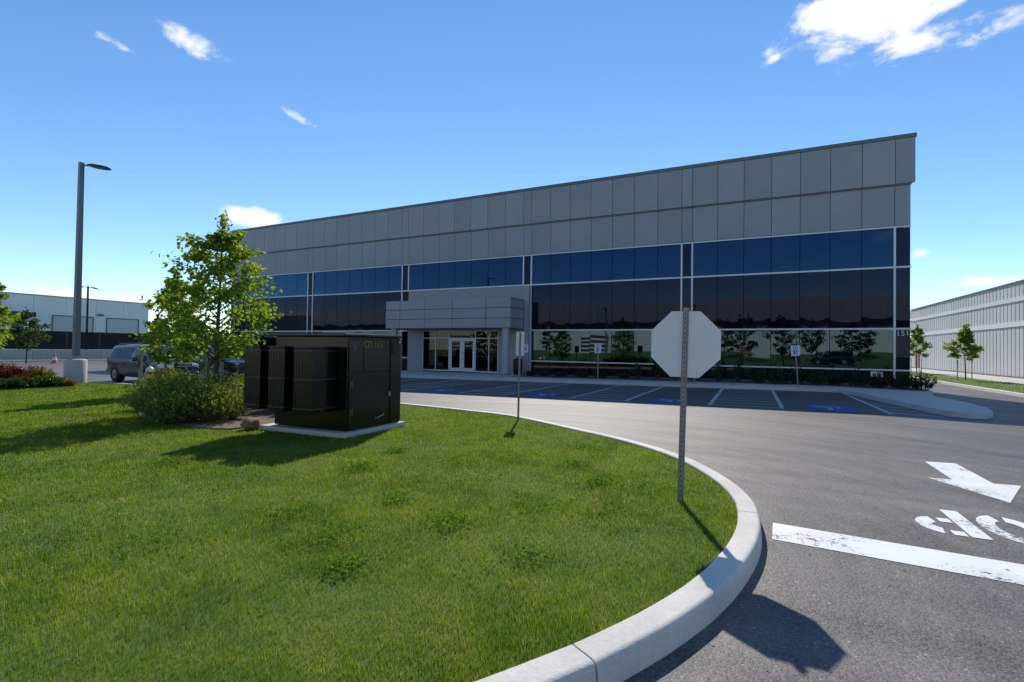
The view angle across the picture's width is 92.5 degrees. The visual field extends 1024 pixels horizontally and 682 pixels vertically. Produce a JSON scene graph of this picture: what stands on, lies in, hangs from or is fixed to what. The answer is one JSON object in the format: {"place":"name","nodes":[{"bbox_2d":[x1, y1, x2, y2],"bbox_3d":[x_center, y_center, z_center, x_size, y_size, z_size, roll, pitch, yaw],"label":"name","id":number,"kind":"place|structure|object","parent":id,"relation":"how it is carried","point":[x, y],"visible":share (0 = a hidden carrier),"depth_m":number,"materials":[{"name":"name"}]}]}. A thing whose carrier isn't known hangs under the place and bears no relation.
{"place":"outdoors","nodes":[
{"label":"outdoors","id":0,"kind":"place"},
{"bbox_2d":[0,382,738,681],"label":"lawn grass","id":1,"kind":"structure","parent":0,"point":[54,404],"depth_m":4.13,"materials":[{"name":"green plant"}]},
{"bbox_2d":[0,386,73,389],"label":"flower bed","id":2,"kind":"object","parent":1,"relation":"on","point":[34,387],"visible":0.29,"depth_m":18.86,"materials":[{"name":"brown soil"}]},
{"bbox_2d":[0,282,23,348],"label":"linden tree","id":3,"kind":"object","parent":2,"relation":"on","point":[10,318],"visible":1,"depth_m":19.72,"materials":[{"name":"green plant"}]},
{"bbox_2d":[0,362,31,379],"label":"bedding shrub","id":4,"kind":"object","parent":2,"relation":"on","point":[11,372],"visible":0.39,"depth_m":18.87,"materials":[{"name":"red plant"}]},
{"bbox_2d":[1,375,41,388],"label":"bedding shrub","id":5,"kind":"object","parent":2,"relation":"on","point":[23,382],"visible":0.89,"depth_m":18.41,"materials":[{"name":"green plant"}]},
{"bbox_2d":[9,306,52,362],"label":"young tree","id":6,"kind":"object","parent":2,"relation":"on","point":[18,331],"visible":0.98,"depth_m":43.56,"materials":[{"name":"green plant"}]},
{"bbox_2d":[22,365,57,385],"bbox_3d":[-19.244,1.375,19.849,1.359,0.906,1.331,0,-1,26],"label":"bedding shrub","id":7,"kind":"object","parent":2,"relation":"on","point":[34,371],"visible":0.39,"depth_m":19.72,"materials":[{"name":"yellow plant"}]},
{"bbox_2d":[35,375,67,386],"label":"bedding shrub","id":8,"kind":"object","parent":2,"relation":"on","point":[50,381],"visible":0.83,"depth_m":19.21,"materials":[{"name":"green plant"}]},
{"bbox_2d":[63,162,110,382],"bbox_3d":[-18.837,-2.891,21.859,1.653,10.100,0.798,1,-1,-15],"label":"lamp post","id":9,"kind":"object","parent":1,"relation":"on","point":[75,368],"visible":0.93,"depth_m":21.68,"materials":[{"name":"metal"}]},
{"bbox_2d":[135,349,145,385],"bbox_3d":[-15.371,1.095,20.265,0.280,1.550,0.280,0,-1,26],"label":"marker post","id":10,"kind":"object","parent":1,"relation":"on","point":[139,353],"visible":0.82,"depth_m":20.21,"materials":[{"name":"grey wood"}]},
{"bbox_2d":[138,408,274,429],"bbox_3d":[-9.378,1.825,15.842,4.639,0.170,14.681,2,-1,-40],"label":"mulch bed","id":11,"kind":"object","parent":1,"relation":"on","point":[265,416],"visible":0.1,"depth_m":10.45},
{"bbox_2d":[111,367,197,412],"bbox_3d":[-8.071,1.196,11.606,1.764,1.144,1.790,1,-1,9],"label":"spirea shrub","id":12,"kind":"object","parent":11,"relation":"on","point":[138,394],"visible":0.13,"depth_m":11.26,"materials":[{"name":"green plant"}]},
{"bbox_2d":[115,372,217,416],"bbox_3d":[-7.469,1.212,10.916,2.015,1.089,1.951,0,-1,26],"label":"spirea shrub","id":13,"kind":"object","parent":11,"relation":"on","point":[178,387],"visible":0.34,"depth_m":10.61,"materials":[{"name":"green plant"}]},
{"bbox_2d":[137,388,203,424],"bbox_3d":[-7.096,1.366,10.329,1.146,0.757,1.175,1,-1,2],"label":"spirea shrub","id":14,"kind":"object","parent":11,"relation":"on","point":[164,413],"visible":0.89,"depth_m":10.07,"materials":[{"name":"green plant"}]},
{"bbox_2d":[134,267,214,372],"bbox_3d":[-11.757,-0.293,17.272,2.588,4.678,2.606,0,-1,26],"label":"linden tree","id":15,"kind":"object","parent":11,"relation":"on","point":[160,347],"visible":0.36,"depth_m":16.97,"materials":[{"name":"green plant"}]},
{"bbox_2d":[175,376,250,421],"bbox_3d":[-6.446,1.265,10.744,1.656,0.983,1.659,1,-1,14],"label":"spirea shrub","id":16,"kind":"object","parent":11,"relation":"on","point":[219,404],"visible":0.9,"depth_m":10.46,"materials":[{"name":"green plant"}]},
{"bbox_2d":[141,210,292,385],"bbox_3d":[-7.573,-0.721,12.704,3.226,5.382,2.974,2,-1,-40],"label":"linden tree","id":17,"kind":"object","parent":11,"relation":"on","point":[217,240],"visible":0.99,"depth_m":12.31,"materials":[{"name":"green plant"}]},
{"bbox_2d":[195,370,245,408],"bbox_3d":[-7.071,1.254,12.245,1.894,1.062,1.938,0,-1,26],"label":"spirea shrub","id":18,"kind":"object","parent":11,"relation":"on","point":[236,381],"visible":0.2,"depth_m":12.11,"materials":[{"name":"green plant"}]},
{"bbox_2d":[240,417,259,430],"bbox_3d":[-5.100,1.620,9.559,0.350,0.278,0.371,0,-1,26],"label":"boulder","id":19,"kind":"object","parent":1,"relation":"on","point":[249,423],"visible":0.98,"depth_m":9.44,"materials":[{"name":"brown stone"}]},
{"bbox_2d":[260,421,404,438],"bbox_3d":[-3.558,1.797,9.815,2.210,0.326,1.680,0,-1,26],"label":"transformer pad","id":20,"kind":"object","parent":1,"relation":"on","point":[305,430],"visible":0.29,"depth_m":9.14,"materials":[{"name":"concrete"}]},
{"bbox_2d":[243,333,402,431],"bbox_3d":[-3.609,0.751,9.607,2.097,1.772,2.082,0,-1,26],"label":"transformer","id":21,"kind":"object","parent":20,"relation":"on","point":[344,382],"visible":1,"depth_m":8.96,"materials":[{"name":"black metal"}]},
{"bbox_2d":[347,372,388,430],"bbox_3d":[-2.695,1.111,9.270,0.028,1.007,1.090,0,-1,26],"label":"cabinet door","id":22,"kind":"structure","parent":21,"relation":"in","point":[368,398],"depth_m":9.22,"materials":[{"name":"black metal"}]},
{"bbox_2d":[389,340,400,421],"bbox_3d":[-2.359,0.806,9.931,0.048,1.647,0.320,0,-1,26],"label":"cabinet door","id":23,"kind":"structure","parent":21,"relation":"in","point":[395,347],"depth_m":9.92,"materials":[{"name":"black metal"}]},
{"bbox_2d":[1,441,692,588],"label":"lawn clover","id":24,"kind":"object","parent":1,"relation":"on","point":[404,495],"visible":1,"depth_m":4.62,"materials":[{"name":"green plant"}]},
{"bbox_2d":[516,332,524,419],"bbox_3d":[0.155,0.854,11.039,0.235,2.135,0.034,1,-1,40],"label":"parking sign","id":25,"kind":"object","parent":1,"relation":"on","point":[519,344],"visible":0.8,"depth_m":11.03,"materials":[{"name":"metal"}]},
{"bbox_2d":[651,307,720,502],"bbox_3d":[1.765,0.728,5.064,0.685,2.150,0.055,2,0,26],"label":"stop sign","id":26,"kind":"object","parent":1,"relation":"on","point":[685,343],"visible":0.99,"depth_m":5.06,"materials":[{"name":"metal"}]},
{"bbox_2d":[0,361,1023,681],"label":"car park","id":27,"kind":"structure","parent":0,"point":[866,471],"depth_m":5.15,"materials":[{"name":"grey asphalt"}]},
{"bbox_2d":[106,343,199,381],"bbox_3d":[-17.719,1.072,24.129,5.470,1.919,2.460,0,-1,31],"label":"parked car","id":28,"kind":"object","parent":27,"relation":"on","point":[121,362],"visible":0.45,"depth_m":23.53,"materials":[{"name":"grey paint"}]},
{"bbox_2d":[193,346,244,381],"bbox_3d":[-15.849,1.184,26.887,5.530,1.835,2.460,0,-1,29],"label":"pickup truck","id":29,"kind":"object","parent":27,"relation":"on","point":[234,365],"visible":0.26,"depth_m":25.30,"materials":[{"name":"black paint"}]},
{"bbox_2d":[87,382,761,681],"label":"lawn kerb","id":30,"kind":"structure","parent":27,"relation":"on","point":[625,649],"depth_m":2.82,"materials":[{"name":"concrete"}]},
{"bbox_2d":[709,389,784,408],"bbox_3d":[8.804,2.085,18.425,2.130,0.025,7.750,0,-1,26],"label":"hatched aisle","id":31,"kind":"object","parent":27,"relation":"on","point":[773,392],"visible":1,"depth_m":17.60,"materials":[{"name":"paint"}]},
{"bbox_2d":[804,404,856,411],"bbox_3d":[9.530,2.008,14.705,1.200,0.014,1.800,0,-1,26],"label":"parking symbol panel","id":32,"kind":"object","parent":27,"relation":"on","point":[829,408],"visible":1,"depth_m":14.57,"materials":[{"name":"blue paint"}]},
{"bbox_2d":[772,523,1023,584],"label":"stop line","id":33,"kind":"object","parent":27,"relation":"on","point":[926,557],"visible":1,"depth_m":4.06,"materials":[{"name":"white paint"}]},
{"bbox_2d":[915,509,1023,542],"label":"road lettering","id":34,"kind":"object","parent":27,"relation":"on","point":[970,530],"visible":1,"depth_m":4.77,"materials":[{"name":"paint"}]},
{"bbox_2d":[925,461,1020,502],"bbox_3d":[6.035,1.825,6.465,0.930,0.010,2.240,0,-1,26],"label":"road arrow","id":35,"kind":"object","parent":27,"relation":"on","point":[969,480],"visible":1,"depth_m":6.30,"materials":[{"name":"white paint"}]},
{"bbox_2d":[0,0,1023,336],"label":"sky","id":36,"kind":"structure","parent":0,"point":[260,112],"materials":[{"name":"blue"}]},
{"bbox_2d":[401,370,992,418],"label":"pavement","id":37,"kind":"structure","parent":0,"point":[926,401],"depth_m":21.23,"materials":[{"name":"concrete"}]},
{"bbox_2d":[511,374,923,390],"bbox_3d":[9.478,2.133,26.605,19.500,0.236,3.540,0,-1,26],"label":"planting bed","id":38,"kind":"object","parent":37,"relation":"on","point":[745,381],"visible":0.55,"depth_m":25.77,"materials":[{"name":"brown soil"}]},
{"bbox_2d":[765,369,793,384],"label":"hedge shrub","id":39,"kind":"object","parent":38,"relation":"on","point":[775,378],"visible":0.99,"depth_m":23.20,"materials":[{"name":"green plant"}]},
{"bbox_2d":[788,366,809,383],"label":"hedge shrub","id":40,"kind":"object","parent":38,"relation":"on","point":[801,377],"visible":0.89,"depth_m":23.12,"materials":[{"name":"green plant"}]},
{"bbox_2d":[804,370,832,385],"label":"hedge shrub","id":41,"kind":"object","parent":38,"relation":"on","point":[817,379],"visible":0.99,"depth_m":22.44,"materials":[{"name":"green plant"}]},
{"bbox_2d":[822,369,848,385],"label":"hedge shrub","id":42,"kind":"object","parent":38,"relation":"on","point":[837,379],"visible":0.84,"depth_m":22.50,"materials":[{"name":"green plant"}]},
{"bbox_2d":[844,368,872,387],"bbox_3d":[15.442,1.622,21.890,1.055,0.910,1.119,0,-1,26],"label":"hedge shrub","id":43,"kind":"object","parent":38,"relation":"on","point":[856,379],"visible":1,"depth_m":21.81,"materials":[{"name":"green plant"}]},
{"bbox_2d":[865,371,894,387],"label":"hedge shrub","id":44,"kind":"object","parent":38,"relation":"on","point":[879,381],"visible":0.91,"depth_m":21.73,"materials":[{"name":"green plant"}]},
{"bbox_2d":[886,372,916,389],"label":"hedge shrub","id":45,"kind":"object","parent":38,"relation":"on","point":[898,383],"visible":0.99,"depth_m":21.07,"materials":[{"name":"green plant"}]},
{"bbox_2d":[906,369,940,390],"bbox_3d":[17.767,1.678,21.187,1.247,0.924,1.072,0,-1,26],"label":"hedge shrub","id":46,"kind":"object","parent":38,"relation":"on","point":[920,382],"visible":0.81,"depth_m":21.03,"materials":[{"name":"green plant"}]},
{"bbox_2d":[909,371,1023,392],"bbox_3d":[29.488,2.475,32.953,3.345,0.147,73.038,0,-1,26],"label":"verge blades","id":47,"kind":"object","parent":0,"point":[991,383],"visible":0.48,"depth_m":28.53,"materials":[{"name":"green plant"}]},
{"bbox_2d":[910,324,932,372],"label":"young tree","id":48,"kind":"object","parent":47,"relation":"on","point":[917,333],"visible":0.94,"depth_m":42.09,"materials":[{"name":"green plant"}]},
{"bbox_2d":[942,324,983,379],"bbox_3d":[28.951,0.778,31.490,2.070,3.775,1.720,0,-1,44],"label":"young tree","id":49,"kind":"object","parent":47,"relation":"on","point":[966,339],"visible":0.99,"depth_m":31.28,"materials":[{"name":"green plant"}]},
{"bbox_2d":[910,368,1023,384],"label":"side path","id":50,"kind":"structure","parent":0,"point":[997,378],"depth_m":36.75,"materials":[{"name":"concrete"}]},
{"bbox_3d":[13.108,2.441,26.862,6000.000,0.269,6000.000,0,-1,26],"label":"ground","id":51,"kind":"structure","parent":0,"visible":0},
{"bbox_2d":[0,291,148,349],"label":"depot building","id":52,"kind":"structure","parent":51,"relation":"on","point":[104,316],"depth_m":81.59,"materials":[{"name":"metal"}]},
{"bbox_2d":[51,315,93,349],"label":"roller door","id":53,"kind":"structure","parent":52,"relation":"in","point":[59,322],"depth_m":79.69,"materials":[{"name":"metal"}]},
{"bbox_2d":[105,318,138,349],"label":"roller door","id":54,"kind":"structure","parent":52,"relation":"in","point":[113,325],"depth_m":86.52,"materials":[{"name":"metal"}]},
{"bbox_2d":[0,349,198,359],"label":"retaining wall","id":55,"kind":"structure","parent":51,"relation":"on","point":[7,354],"depth_m":52.00,"materials":[{"name":"concrete"}]},
{"bbox_2d":[0,330,229,349],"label":"screen fence","id":56,"kind":"object","parent":55,"relation":"on","point":[93,340],"visible":0.13,"depth_m":55.35,"materials":[{"name":"black metal"}]},
{"bbox_2d":[230,132,916,384],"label":"office building","id":57,"kind":"structure","parent":51,"relation":"on","point":[765,261],"depth_m":29.89,"materials":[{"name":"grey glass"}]},
{"bbox_2d":[275,275,285,296],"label":"window pane","id":58,"kind":"structure","parent":57,"relation":"in","point":[280,279],"depth_m":43.45,"materials":[{"name":"blue glass"}]},
{"bbox_2d":[286,274,296,295],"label":"window pane","id":59,"kind":"structure","parent":57,"relation":"in","point":[291,282],"depth_m":42.85,"materials":[{"name":"blue glass"}]},
{"bbox_2d":[297,273,307,295],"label":"window pane","id":60,"kind":"structure","parent":57,"relation":"in","point":[302,280],"depth_m":42.28,"materials":[{"name":"blue glass"}]},
{"bbox_2d":[314,272,324,294],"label":"window pane","id":61,"kind":"structure","parent":57,"relation":"in","point":[319,278],"depth_m":41.38,"materials":[{"name":"blue glass"}]},
{"bbox_2d":[325,271,336,293],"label":"window pane","id":62,"kind":"structure","parent":57,"relation":"in","point":[330,277],"depth_m":40.80,"materials":[{"name":"blue glass"}]},
{"bbox_2d":[337,270,349,293],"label":"window pane","id":63,"kind":"structure","parent":57,"relation":"in","point":[342,276],"depth_m":40.21,"materials":[{"name":"blue glass"}]},
{"bbox_2d":[349,269,361,292],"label":"window pane","id":64,"kind":"structure","parent":57,"relation":"in","point":[355,286],"depth_m":39.59,"materials":[{"name":"blue glass"}]},
{"bbox_2d":[362,268,374,291],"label":"window pane","id":65,"kind":"structure","parent":57,"relation":"in","point":[368,275],"depth_m":39.01,"materials":[{"name":"blue glass"}]},
{"bbox_2d":[375,267,388,291],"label":"window pane","id":66,"kind":"structure","parent":57,"relation":"in","point":[382,274],"depth_m":38.41,"materials":[{"name":"blue glass"}]},
{"bbox_2d":[389,266,401,290],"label":"window pane","id":67,"kind":"structure","parent":57,"relation":"in","point":[395,273],"depth_m":37.83,"materials":[{"name":"blue glass"}]},
{"bbox_2d":[409,264,423,289],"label":"window pane","id":68,"kind":"structure","parent":57,"relation":"in","point":[416,281],"depth_m":36.94,"materials":[{"name":"blue glass"}]},
{"bbox_2d":[423,339,434,368],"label":"window pane","id":69,"kind":"structure","parent":57,"relation":"in","point":[429,344],"depth_m":36.35,"materials":[{"name":"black glass"}]},
{"bbox_2d":[424,263,438,288],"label":"window pane","id":70,"kind":"structure","parent":57,"relation":"in","point":[431,271],"depth_m":36.35,"materials":[{"name":"blue glass"}]},
{"bbox_2d":[436,339,448,369],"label":"window pane","id":71,"kind":"structure","parent":57,"relation":"in","point":[442,345],"depth_m":35.83,"materials":[{"name":"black glass"}]},
{"bbox_2d":[439,262,454,288],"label":"window pane","id":72,"kind":"structure","parent":57,"relation":"in","point":[446,270],"depth_m":35.75,"materials":[{"name":"blue glass"}]},
{"bbox_2d":[449,339,461,370],"bbox_3d":[-4.067,1.003,35.274,1.045,2.330,0.176,0,-1,26],"label":"entrance door","id":73,"kind":"structure","parent":57,"relation":"in","point":[455,353],"depth_m":35.31,"materials":[{"name":"metal"}]},
{"bbox_2d":[455,261,470,287],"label":"window pane","id":74,"kind":"structure","parent":57,"relation":"in","point":[463,268],"depth_m":35.16,"materials":[{"name":"blue glass"}]},
{"bbox_2d":[462,339,474,371],"bbox_3d":[-3.110,1.010,34.807,1.045,2.330,0.176,0,-1,26],"label":"entrance door","id":75,"kind":"structure","parent":57,"relation":"in","point":[468,345],"depth_m":34.83,"materials":[{"name":"metal"}]},
{"bbox_2d":[471,259,487,286],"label":"window pane","id":76,"kind":"structure","parent":57,"relation":"in","point":[479,272],"depth_m":34.55,"materials":[{"name":"blue glass"}]},
{"bbox_2d":[476,339,487,370],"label":"window pane","id":77,"kind":"structure","parent":57,"relation":"in","point":[481,344],"depth_m":34.37,"materials":[{"name":"black glass"}]},
{"bbox_2d":[489,339,497,371],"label":"window pane","id":78,"kind":"structure","parent":57,"relation":"in","point":[493,342],"depth_m":33.98,"materials":[{"name":"black glass"}]},
{"bbox_2d":[488,258,505,285],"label":"window pane","id":79,"kind":"structure","parent":57,"relation":"in","point":[496,267],"depth_m":33.95,"materials":[{"name":"blue glass"}]},
{"bbox_2d":[506,257,522,284],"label":"window pane","id":80,"kind":"structure","parent":57,"relation":"in","point":[514,266],"depth_m":33.35,"materials":[{"name":"blue glass"}]},
{"bbox_2d":[531,331,549,360],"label":"window pane","id":81,"kind":"structure","parent":57,"relation":"in","point":[540,340],"depth_m":32.41,"materials":[{"name":"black glass"}]},
{"bbox_2d":[532,255,550,283],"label":"window pane","id":82,"kind":"structure","parent":57,"relation":"in","point":[541,265],"depth_m":32.49,"materials":[{"name":"blue glass"}]},
{"bbox_2d":[550,331,569,360],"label":"window pane","id":83,"kind":"structure","parent":57,"relation":"in","point":[559,340],"depth_m":31.81,"materials":[{"name":"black glass"}]},
{"bbox_2d":[551,253,569,282],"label":"window pane","id":84,"kind":"structure","parent":57,"relation":"in","point":[560,263],"depth_m":31.89,"materials":[{"name":"blue glass"}]},
{"bbox_2d":[570,331,589,361],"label":"window pane","id":85,"kind":"structure","parent":57,"relation":"in","point":[579,340],"depth_m":31.21,"materials":[{"name":"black glass"}]},
{"bbox_2d":[571,252,590,281],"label":"window pane","id":86,"kind":"structure","parent":57,"relation":"in","point":[581,261],"depth_m":31.28,"materials":[{"name":"blue glass"}]},
{"bbox_2d":[590,331,610,361],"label":"window pane","id":87,"kind":"structure","parent":57,"relation":"in","point":[603,338],"depth_m":30.60,"materials":[{"name":"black glass"}]},
{"bbox_2d":[591,250,611,280],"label":"window pane","id":88,"kind":"structure","parent":57,"relation":"in","point":[601,261],"depth_m":30.70,"materials":[{"name":"blue glass"}]},
{"bbox_2d":[612,248,633,279],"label":"window pane","id":89,"kind":"structure","parent":57,"relation":"in","point":[623,259],"depth_m":30.09,"materials":[{"name":"blue glass"}]},
{"bbox_2d":[612,331,633,362],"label":"window pane","id":90,"kind":"structure","parent":57,"relation":"in","point":[622,341],"depth_m":30.01,"materials":[{"name":"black glass"}]},
{"bbox_2d":[634,331,655,362],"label":"window pane","id":91,"kind":"structure","parent":57,"relation":"in","point":[642,339],"depth_m":29.47,"materials":[{"name":"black glass"}]},
{"bbox_2d":[635,246,657,278],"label":"window pane","id":92,"kind":"structure","parent":57,"relation":"in","point":[646,257],"depth_m":29.50,"materials":[{"name":"blue glass"}]},
{"bbox_2d":[658,245,680,277],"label":"window pane","id":93,"kind":"structure","parent":57,"relation":"in","point":[669,257],"depth_m":28.90,"materials":[{"name":"blue glass"}]},
{"bbox_2d":[693,242,716,275],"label":"window pane","id":94,"kind":"structure","parent":57,"relation":"in","point":[704,254],"depth_m":28.04,"materials":[{"name":"blue glass"}]},
{"bbox_2d":[717,330,742,364],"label":"window pane","id":95,"kind":"structure","parent":57,"relation":"in","point":[731,340],"depth_m":27.34,"materials":[{"name":"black glass"}]},
{"bbox_2d":[718,240,743,274],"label":"window pane","id":96,"kind":"structure","parent":57,"relation":"in","point":[730,253],"depth_m":27.45,"materials":[{"name":"blue glass"}]},
{"bbox_2d":[743,330,769,365],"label":"window pane","id":97,"kind":"structure","parent":57,"relation":"in","point":[756,349],"depth_m":26.78,"materials":[{"name":"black glass"}]},
{"bbox_2d":[744,238,770,273],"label":"window pane","id":98,"kind":"structure","parent":57,"relation":"in","point":[757,252],"depth_m":26.86,"materials":[{"name":"blue glass"}]},
{"bbox_2d":[771,330,798,366],"bbox_3d":[14.591,0.391,26.202,1.311,1.940,0.012,0,-1,26],"label":"window pane","id":99,"kind":"structure","parent":57,"relation":"in","point":[781,340],"depth_m":26.22,"materials":[{"name":"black glass"}]},
{"bbox_2d":[771,236,799,271],"bbox_3d":[14.663,-4.652,26.282,1.311,1.890,0.012,0,-1,26],"label":"window pane","id":100,"kind":"structure","parent":57,"relation":"in","point":[785,250],"depth_m":26.27,"materials":[{"name":"blue glass"}]},
{"bbox_2d":[800,330,828,367],"bbox_3d":[15.800,0.399,25.611,1.311,1.940,0.012,0,-1,26],"label":"window pane","id":101,"kind":"structure","parent":57,"relation":"in","point":[814,344],"depth_m":25.60,"materials":[{"name":"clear glass"}]},
{"bbox_2d":[800,233,829,270],"bbox_3d":[15.872,-4.644,25.691,1.311,1.890,0.012,0,-1,26],"label":"window pane","id":102,"kind":"structure","parent":57,"relation":"in","point":[814,249],"depth_m":25.68,"materials":[{"name":"blue glass"}]},
{"bbox_2d":[830,231,860,269],"bbox_3d":[17.081,-4.637,25.100,1.311,1.890,0.012,0,-1,26],"label":"window pane","id":103,"kind":"structure","parent":57,"relation":"in","point":[845,247],"depth_m":25.09,"materials":[{"name":"blue glass"}]},
{"bbox_2d":[830,330,860,367],"bbox_3d":[17.009,0.407,25.021,1.311,1.940,0.012,0,-1,26],"label":"window pane","id":104,"kind":"structure","parent":57,"relation":"in","point":[845,345],"depth_m":25.01,"materials":[{"name":"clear glass"}]},
{"bbox_2d":[861,330,892,368],"bbox_3d":[18.218,0.415,24.430,1.311,1.940,0.012,0,-1,26],"label":"window pane","id":105,"kind":"structure","parent":57,"relation":"in","point":[876,345],"depth_m":24.43,"materials":[{"name":"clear glass"}]},
{"bbox_2d":[862,228,892,267],"bbox_3d":[18.290,-4.629,24.509,1.311,1.890,0.012,0,-1,26],"label":"window pane","id":106,"kind":"structure","parent":57,"relation":"in","point":[877,245],"depth_m":24.51,"materials":[{"name":"blue glass"}]},
{"bbox_2d":[910,279,1023,378],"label":"warehouse","id":107,"kind":"structure","parent":51,"relation":"on","point":[993,317],"depth_m":40.55,"materials":[{"name":"metal"}]},
{"bbox_2d":[913,377,1023,396],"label":"verge kerb","id":108,"kind":"structure","parent":51,"relation":"on","point":[987,389],"depth_m":24.04,"materials":[{"name":"concrete"}]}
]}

